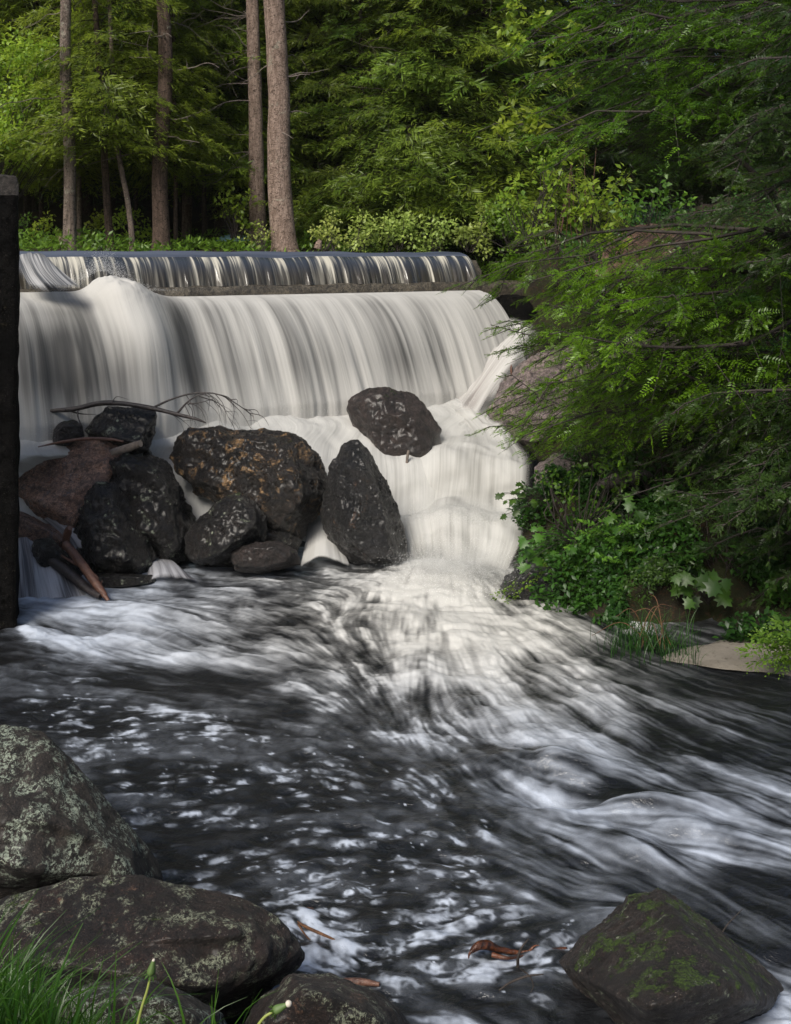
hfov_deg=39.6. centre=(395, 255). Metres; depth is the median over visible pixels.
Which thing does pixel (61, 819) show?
boulder
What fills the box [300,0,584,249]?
hemlock
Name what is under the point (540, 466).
bedrock
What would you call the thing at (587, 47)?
hemlock
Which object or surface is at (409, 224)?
shrub
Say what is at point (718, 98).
hemlock
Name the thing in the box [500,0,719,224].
hemlock
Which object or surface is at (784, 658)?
fern
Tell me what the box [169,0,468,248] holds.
hemlock
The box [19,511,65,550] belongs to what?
boulder
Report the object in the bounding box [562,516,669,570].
fern
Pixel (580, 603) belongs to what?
slope plants
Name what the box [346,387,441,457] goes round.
boulder
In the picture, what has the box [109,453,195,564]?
boulder
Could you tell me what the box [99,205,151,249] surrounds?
shrub
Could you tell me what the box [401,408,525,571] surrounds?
cascade
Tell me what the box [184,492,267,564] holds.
boulder
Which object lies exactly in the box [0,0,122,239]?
hemlock
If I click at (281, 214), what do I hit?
pine tree
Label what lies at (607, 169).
hemlock
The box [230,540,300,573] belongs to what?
boulder
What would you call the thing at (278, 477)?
boulder
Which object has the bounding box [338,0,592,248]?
hemlock
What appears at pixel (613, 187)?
bush
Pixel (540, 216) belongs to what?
bush
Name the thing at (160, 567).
waterfall
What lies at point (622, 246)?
bush
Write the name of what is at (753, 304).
hemlock
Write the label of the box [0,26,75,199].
maple tree
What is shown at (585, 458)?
bush
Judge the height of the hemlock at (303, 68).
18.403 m
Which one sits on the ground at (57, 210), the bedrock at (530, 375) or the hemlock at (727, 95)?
the hemlock at (727, 95)
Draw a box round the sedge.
[571,594,707,668]
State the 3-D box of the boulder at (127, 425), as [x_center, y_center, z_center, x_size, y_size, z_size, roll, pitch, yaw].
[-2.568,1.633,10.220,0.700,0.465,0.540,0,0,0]
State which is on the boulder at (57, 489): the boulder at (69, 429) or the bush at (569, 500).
the boulder at (69, 429)
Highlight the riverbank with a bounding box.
[510,186,790,629]
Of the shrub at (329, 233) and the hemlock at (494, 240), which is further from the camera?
the hemlock at (494, 240)
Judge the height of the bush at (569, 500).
0.789 m
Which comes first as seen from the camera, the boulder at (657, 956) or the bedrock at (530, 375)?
the boulder at (657, 956)
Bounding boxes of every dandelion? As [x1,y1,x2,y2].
[137,959,156,1023]
[257,1000,291,1023]
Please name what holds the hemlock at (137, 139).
on the ground at (57, 210)
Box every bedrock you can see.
[486,335,601,452]
[500,557,566,601]
[534,451,587,490]
[595,223,689,298]
[597,470,653,488]
[610,307,724,394]
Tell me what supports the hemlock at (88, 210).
on the ground at (57, 210)
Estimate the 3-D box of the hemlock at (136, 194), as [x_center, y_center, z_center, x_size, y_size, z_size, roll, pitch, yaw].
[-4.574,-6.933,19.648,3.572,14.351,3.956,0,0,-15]
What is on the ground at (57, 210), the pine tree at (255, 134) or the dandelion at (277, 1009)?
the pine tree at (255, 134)
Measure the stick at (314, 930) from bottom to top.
0.025 m
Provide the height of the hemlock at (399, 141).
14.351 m
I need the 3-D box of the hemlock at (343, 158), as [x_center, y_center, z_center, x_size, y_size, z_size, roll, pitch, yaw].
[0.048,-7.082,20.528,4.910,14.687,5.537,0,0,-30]
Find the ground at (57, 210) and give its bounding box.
[18,52,718,280]
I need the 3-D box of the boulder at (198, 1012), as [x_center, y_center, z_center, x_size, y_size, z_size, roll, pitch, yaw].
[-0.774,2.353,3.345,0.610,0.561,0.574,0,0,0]
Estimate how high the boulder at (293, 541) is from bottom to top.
0.494 m
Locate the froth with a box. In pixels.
[19,398,493,541]
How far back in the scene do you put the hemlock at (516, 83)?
23.68 m
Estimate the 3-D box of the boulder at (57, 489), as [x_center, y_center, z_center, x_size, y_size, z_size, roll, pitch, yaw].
[-3.091,2.153,10.108,1.175,0.952,0.868,0,0,0]
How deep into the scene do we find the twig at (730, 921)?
4.30 m
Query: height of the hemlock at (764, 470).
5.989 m
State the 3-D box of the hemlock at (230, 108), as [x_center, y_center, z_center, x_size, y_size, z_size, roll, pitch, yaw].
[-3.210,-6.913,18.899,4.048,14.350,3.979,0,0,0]
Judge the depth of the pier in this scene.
8.25 m
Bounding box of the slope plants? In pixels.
[504,175,790,644]
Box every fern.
[490,550,573,603]
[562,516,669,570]
[613,551,721,610]
[734,614,790,679]
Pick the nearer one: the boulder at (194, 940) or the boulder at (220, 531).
the boulder at (194, 940)
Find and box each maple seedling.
[495,482,548,519]
[516,525,580,601]
[574,493,646,575]
[669,569,733,610]
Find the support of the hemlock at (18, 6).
on the ground at (57, 210)
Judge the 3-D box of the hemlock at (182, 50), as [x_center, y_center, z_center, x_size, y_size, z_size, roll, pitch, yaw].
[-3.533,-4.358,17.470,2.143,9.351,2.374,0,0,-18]
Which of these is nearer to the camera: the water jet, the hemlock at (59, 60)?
the water jet
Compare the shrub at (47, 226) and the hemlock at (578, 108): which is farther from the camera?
the hemlock at (578, 108)
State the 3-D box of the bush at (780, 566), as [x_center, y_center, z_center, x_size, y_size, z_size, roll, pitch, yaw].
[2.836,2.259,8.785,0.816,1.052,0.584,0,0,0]
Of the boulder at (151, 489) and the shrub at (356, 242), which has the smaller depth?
the boulder at (151, 489)
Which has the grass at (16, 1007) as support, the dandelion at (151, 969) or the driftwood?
the dandelion at (151, 969)
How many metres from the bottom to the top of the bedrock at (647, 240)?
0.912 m
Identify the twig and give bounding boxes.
[499,968,543,992]
[516,938,528,967]
[722,909,742,931]
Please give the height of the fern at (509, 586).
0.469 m
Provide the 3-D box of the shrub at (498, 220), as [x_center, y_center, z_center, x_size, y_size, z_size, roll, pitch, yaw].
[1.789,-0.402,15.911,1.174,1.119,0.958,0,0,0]
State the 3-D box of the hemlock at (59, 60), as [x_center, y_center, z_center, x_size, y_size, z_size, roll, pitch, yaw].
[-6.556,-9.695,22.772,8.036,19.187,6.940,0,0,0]
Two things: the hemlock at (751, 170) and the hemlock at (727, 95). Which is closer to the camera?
the hemlock at (751, 170)
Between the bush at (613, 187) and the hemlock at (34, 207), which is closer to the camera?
the bush at (613, 187)
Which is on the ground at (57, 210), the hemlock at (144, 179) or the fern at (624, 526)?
the hemlock at (144, 179)
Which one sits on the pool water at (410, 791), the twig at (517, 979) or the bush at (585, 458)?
the twig at (517, 979)
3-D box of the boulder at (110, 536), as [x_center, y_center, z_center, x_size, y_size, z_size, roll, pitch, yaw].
[-2.492,2.448,9.695,0.765,0.908,0.703,0,0,0]
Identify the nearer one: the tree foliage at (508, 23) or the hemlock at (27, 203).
the tree foliage at (508, 23)
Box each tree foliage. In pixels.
[490,95,601,142]
[491,0,609,67]
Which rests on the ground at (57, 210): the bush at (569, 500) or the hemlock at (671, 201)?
the hemlock at (671, 201)
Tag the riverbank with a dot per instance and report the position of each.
(741, 591)
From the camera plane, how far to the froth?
11.13 m
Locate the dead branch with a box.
[50,392,267,442]
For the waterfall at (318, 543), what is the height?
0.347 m
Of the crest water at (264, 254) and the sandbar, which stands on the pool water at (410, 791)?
the sandbar
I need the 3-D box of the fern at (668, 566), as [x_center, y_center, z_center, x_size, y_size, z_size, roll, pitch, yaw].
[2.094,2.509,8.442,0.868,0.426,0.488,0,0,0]
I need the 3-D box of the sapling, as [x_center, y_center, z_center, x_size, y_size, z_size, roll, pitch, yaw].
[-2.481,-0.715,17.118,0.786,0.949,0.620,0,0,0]
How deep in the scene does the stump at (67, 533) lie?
9.46 m
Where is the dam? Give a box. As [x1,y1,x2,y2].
[20,260,537,450]
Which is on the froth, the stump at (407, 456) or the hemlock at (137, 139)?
the stump at (407, 456)
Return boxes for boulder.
[0,724,162,898]
[0,874,304,1020]
[19,440,120,527]
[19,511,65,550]
[31,538,83,575]
[52,419,83,445]
[57,976,226,1023]
[73,481,156,573]
[84,406,156,454]
[96,573,156,587]
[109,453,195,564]
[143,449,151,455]
[169,425,326,539]
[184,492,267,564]
[195,526,301,567]
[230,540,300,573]
[245,973,409,1023]
[320,439,407,564]
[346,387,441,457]
[559,888,783,1023]
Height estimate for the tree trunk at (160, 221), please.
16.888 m
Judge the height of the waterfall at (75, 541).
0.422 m
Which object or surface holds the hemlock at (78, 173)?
on the ground at (57, 210)
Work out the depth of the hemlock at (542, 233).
12.59 m
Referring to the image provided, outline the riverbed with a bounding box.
[300,451,538,546]
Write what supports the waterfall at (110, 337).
on the dam
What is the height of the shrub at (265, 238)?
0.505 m
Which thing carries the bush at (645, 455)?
on the riverbank
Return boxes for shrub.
[18,212,41,243]
[29,211,61,248]
[77,208,116,246]
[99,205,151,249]
[237,219,273,250]
[307,210,350,250]
[343,209,384,252]
[365,207,427,252]
[404,201,461,251]
[447,200,497,260]
[479,190,550,264]
[540,146,595,266]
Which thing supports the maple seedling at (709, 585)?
on the riverbank
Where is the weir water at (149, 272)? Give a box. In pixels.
[19,256,477,289]
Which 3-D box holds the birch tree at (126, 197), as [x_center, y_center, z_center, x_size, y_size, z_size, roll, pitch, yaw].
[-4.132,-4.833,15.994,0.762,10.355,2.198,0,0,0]
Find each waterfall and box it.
[18,275,525,476]
[18,537,107,597]
[42,517,81,548]
[148,559,194,579]
[301,515,348,565]
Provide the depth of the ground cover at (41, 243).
16.34 m
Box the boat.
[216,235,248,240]
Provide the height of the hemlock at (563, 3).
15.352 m
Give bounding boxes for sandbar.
[663,636,790,675]
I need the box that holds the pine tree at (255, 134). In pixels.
[174,0,268,249]
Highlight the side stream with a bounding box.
[458,319,529,411]
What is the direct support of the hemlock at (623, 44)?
on the ground at (57, 210)
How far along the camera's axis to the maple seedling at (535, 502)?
9.85 m
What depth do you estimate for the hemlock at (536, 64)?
22.09 m
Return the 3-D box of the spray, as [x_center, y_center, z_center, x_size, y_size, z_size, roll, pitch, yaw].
[-1.287,1.285,10.984,7.092,2.996,5.184,0,0,0]
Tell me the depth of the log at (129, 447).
9.71 m
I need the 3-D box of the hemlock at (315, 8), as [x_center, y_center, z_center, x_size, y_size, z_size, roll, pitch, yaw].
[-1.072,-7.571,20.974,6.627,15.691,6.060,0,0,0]
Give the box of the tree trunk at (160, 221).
[82,0,221,250]
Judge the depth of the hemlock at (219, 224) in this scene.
18.46 m
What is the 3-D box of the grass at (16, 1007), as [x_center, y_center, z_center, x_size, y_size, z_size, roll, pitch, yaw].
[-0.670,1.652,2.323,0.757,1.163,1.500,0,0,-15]
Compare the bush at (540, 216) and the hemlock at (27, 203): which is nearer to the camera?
the bush at (540, 216)
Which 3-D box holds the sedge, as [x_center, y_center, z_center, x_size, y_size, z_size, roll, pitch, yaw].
[1.778,2.607,7.792,1.053,0.351,1.057,0,0,-17]
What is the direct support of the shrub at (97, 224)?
on the ground at (57, 210)
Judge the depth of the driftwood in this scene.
4.37 m
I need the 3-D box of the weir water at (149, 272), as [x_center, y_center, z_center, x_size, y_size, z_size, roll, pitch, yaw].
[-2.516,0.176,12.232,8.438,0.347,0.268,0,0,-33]
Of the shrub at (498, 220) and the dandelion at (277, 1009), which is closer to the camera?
the dandelion at (277, 1009)
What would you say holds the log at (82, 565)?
in the pool water at (410, 791)
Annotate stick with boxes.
[38,437,123,446]
[297,921,334,939]
[344,977,379,986]
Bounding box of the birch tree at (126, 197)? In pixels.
[73,0,135,250]
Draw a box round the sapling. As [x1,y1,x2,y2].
[212,180,260,239]
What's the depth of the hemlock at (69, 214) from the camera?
15.64 m
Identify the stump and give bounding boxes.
[62,526,72,549]
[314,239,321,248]
[406,450,409,462]
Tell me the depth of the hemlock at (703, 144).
22.50 m
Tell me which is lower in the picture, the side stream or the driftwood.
the driftwood
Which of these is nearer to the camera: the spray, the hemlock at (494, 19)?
the spray
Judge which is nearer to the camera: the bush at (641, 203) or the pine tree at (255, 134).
the bush at (641, 203)
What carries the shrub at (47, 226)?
on the ground at (57, 210)
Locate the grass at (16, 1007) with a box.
[0,890,275,1023]
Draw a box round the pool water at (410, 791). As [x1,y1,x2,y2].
[0,547,790,1023]
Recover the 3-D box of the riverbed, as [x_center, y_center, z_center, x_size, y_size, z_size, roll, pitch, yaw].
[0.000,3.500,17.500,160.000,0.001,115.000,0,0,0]
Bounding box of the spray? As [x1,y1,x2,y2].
[19,235,551,603]
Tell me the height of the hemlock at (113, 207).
15.351 m
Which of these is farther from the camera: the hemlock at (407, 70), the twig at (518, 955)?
the hemlock at (407, 70)
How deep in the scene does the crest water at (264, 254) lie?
12.84 m
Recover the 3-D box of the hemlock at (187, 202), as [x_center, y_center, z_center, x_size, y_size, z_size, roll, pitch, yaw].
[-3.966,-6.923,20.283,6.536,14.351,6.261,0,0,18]
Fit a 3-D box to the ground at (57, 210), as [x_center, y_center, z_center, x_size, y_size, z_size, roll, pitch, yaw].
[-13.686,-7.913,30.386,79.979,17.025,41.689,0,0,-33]
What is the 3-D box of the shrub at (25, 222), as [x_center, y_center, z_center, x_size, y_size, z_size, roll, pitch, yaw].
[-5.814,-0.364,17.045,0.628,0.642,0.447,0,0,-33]
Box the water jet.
[19,252,76,287]
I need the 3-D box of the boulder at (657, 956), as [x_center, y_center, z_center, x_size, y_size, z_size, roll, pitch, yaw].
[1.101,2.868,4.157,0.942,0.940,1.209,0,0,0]
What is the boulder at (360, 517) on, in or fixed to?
in the pool water at (410, 791)
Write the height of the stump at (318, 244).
0.149 m
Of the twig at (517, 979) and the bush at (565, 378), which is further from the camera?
the bush at (565, 378)
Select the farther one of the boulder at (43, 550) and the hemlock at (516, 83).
the hemlock at (516, 83)
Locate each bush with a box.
[496,137,587,248]
[533,456,634,546]
[551,412,618,473]
[556,160,640,262]
[562,339,619,404]
[590,223,631,274]
[606,430,712,509]
[608,161,696,228]
[704,472,790,588]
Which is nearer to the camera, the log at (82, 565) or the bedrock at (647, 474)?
the log at (82, 565)
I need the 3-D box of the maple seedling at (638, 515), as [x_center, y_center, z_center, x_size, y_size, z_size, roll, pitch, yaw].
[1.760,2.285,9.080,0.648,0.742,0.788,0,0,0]
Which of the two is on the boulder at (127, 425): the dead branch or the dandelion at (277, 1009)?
the dead branch
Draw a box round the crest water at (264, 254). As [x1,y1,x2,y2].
[20,251,466,257]
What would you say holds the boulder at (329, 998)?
on the near bank
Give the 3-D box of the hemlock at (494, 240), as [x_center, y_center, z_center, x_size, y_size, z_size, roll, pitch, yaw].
[2.595,-7.566,27.024,6.256,15.352,6.530,0,0,-14]
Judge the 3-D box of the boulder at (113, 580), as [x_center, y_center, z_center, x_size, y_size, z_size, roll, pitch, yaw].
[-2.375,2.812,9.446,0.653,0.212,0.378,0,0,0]
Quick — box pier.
[0,174,19,629]
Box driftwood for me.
[468,940,567,959]
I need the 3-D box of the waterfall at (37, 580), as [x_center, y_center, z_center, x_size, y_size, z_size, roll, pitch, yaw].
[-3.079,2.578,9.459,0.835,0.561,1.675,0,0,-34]
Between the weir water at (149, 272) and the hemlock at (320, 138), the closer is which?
the weir water at (149, 272)
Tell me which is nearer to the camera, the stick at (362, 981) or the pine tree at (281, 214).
the stick at (362, 981)
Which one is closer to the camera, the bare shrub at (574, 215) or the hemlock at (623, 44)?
the bare shrub at (574, 215)
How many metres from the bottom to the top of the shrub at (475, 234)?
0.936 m
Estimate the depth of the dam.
13.36 m
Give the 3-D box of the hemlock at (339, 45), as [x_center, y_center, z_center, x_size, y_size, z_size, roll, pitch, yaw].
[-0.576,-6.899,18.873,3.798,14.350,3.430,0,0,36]
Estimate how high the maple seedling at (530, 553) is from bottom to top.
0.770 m
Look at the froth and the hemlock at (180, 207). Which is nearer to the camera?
the froth
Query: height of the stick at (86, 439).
0.113 m
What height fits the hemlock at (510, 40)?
15.351 m
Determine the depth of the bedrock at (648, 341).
10.55 m
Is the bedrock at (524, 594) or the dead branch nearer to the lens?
the bedrock at (524, 594)
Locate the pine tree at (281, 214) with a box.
[241,0,326,251]
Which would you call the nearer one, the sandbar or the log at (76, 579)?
the sandbar
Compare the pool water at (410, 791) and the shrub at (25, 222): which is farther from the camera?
the shrub at (25, 222)
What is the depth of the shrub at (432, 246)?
16.94 m
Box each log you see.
[48,558,101,598]
[61,541,109,600]
[111,440,142,455]
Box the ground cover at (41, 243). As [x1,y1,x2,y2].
[18,225,524,280]
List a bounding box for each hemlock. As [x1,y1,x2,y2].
[0,0,93,214]
[0,0,94,236]
[0,0,99,202]
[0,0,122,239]
[0,0,138,233]
[0,0,150,249]
[0,0,155,247]
[0,0,240,250]
[17,8,36,211]
[19,0,329,243]
[30,21,228,235]
[39,0,229,241]
[74,0,362,247]
[95,0,310,247]
[106,0,322,248]
[108,0,241,250]
[150,0,399,104]
[168,0,465,245]
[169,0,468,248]
[179,9,245,213]
[192,0,371,242]
[265,0,454,252]
[289,0,528,182]
[293,0,562,249]
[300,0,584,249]
[315,4,575,245]
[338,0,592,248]
[339,1,616,248]
[343,0,636,266]
[379,3,559,243]
[438,223,790,506]
[466,0,790,191]
[488,206,599,299]
[491,6,612,245]
[497,0,644,184]
[497,0,671,234]
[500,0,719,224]
[502,0,790,224]
[536,0,623,184]
[558,0,713,201]
[558,0,789,219]
[563,3,737,217]
[581,1,790,206]
[612,0,790,610]
[613,0,790,184]
[620,129,790,247]
[632,5,718,223]
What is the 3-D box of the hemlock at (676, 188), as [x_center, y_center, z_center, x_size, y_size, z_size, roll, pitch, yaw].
[8.045,-7.828,33.025,6.635,15.354,6.617,0,0,0]
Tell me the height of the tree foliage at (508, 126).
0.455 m
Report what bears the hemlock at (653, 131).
on the ground at (57, 210)

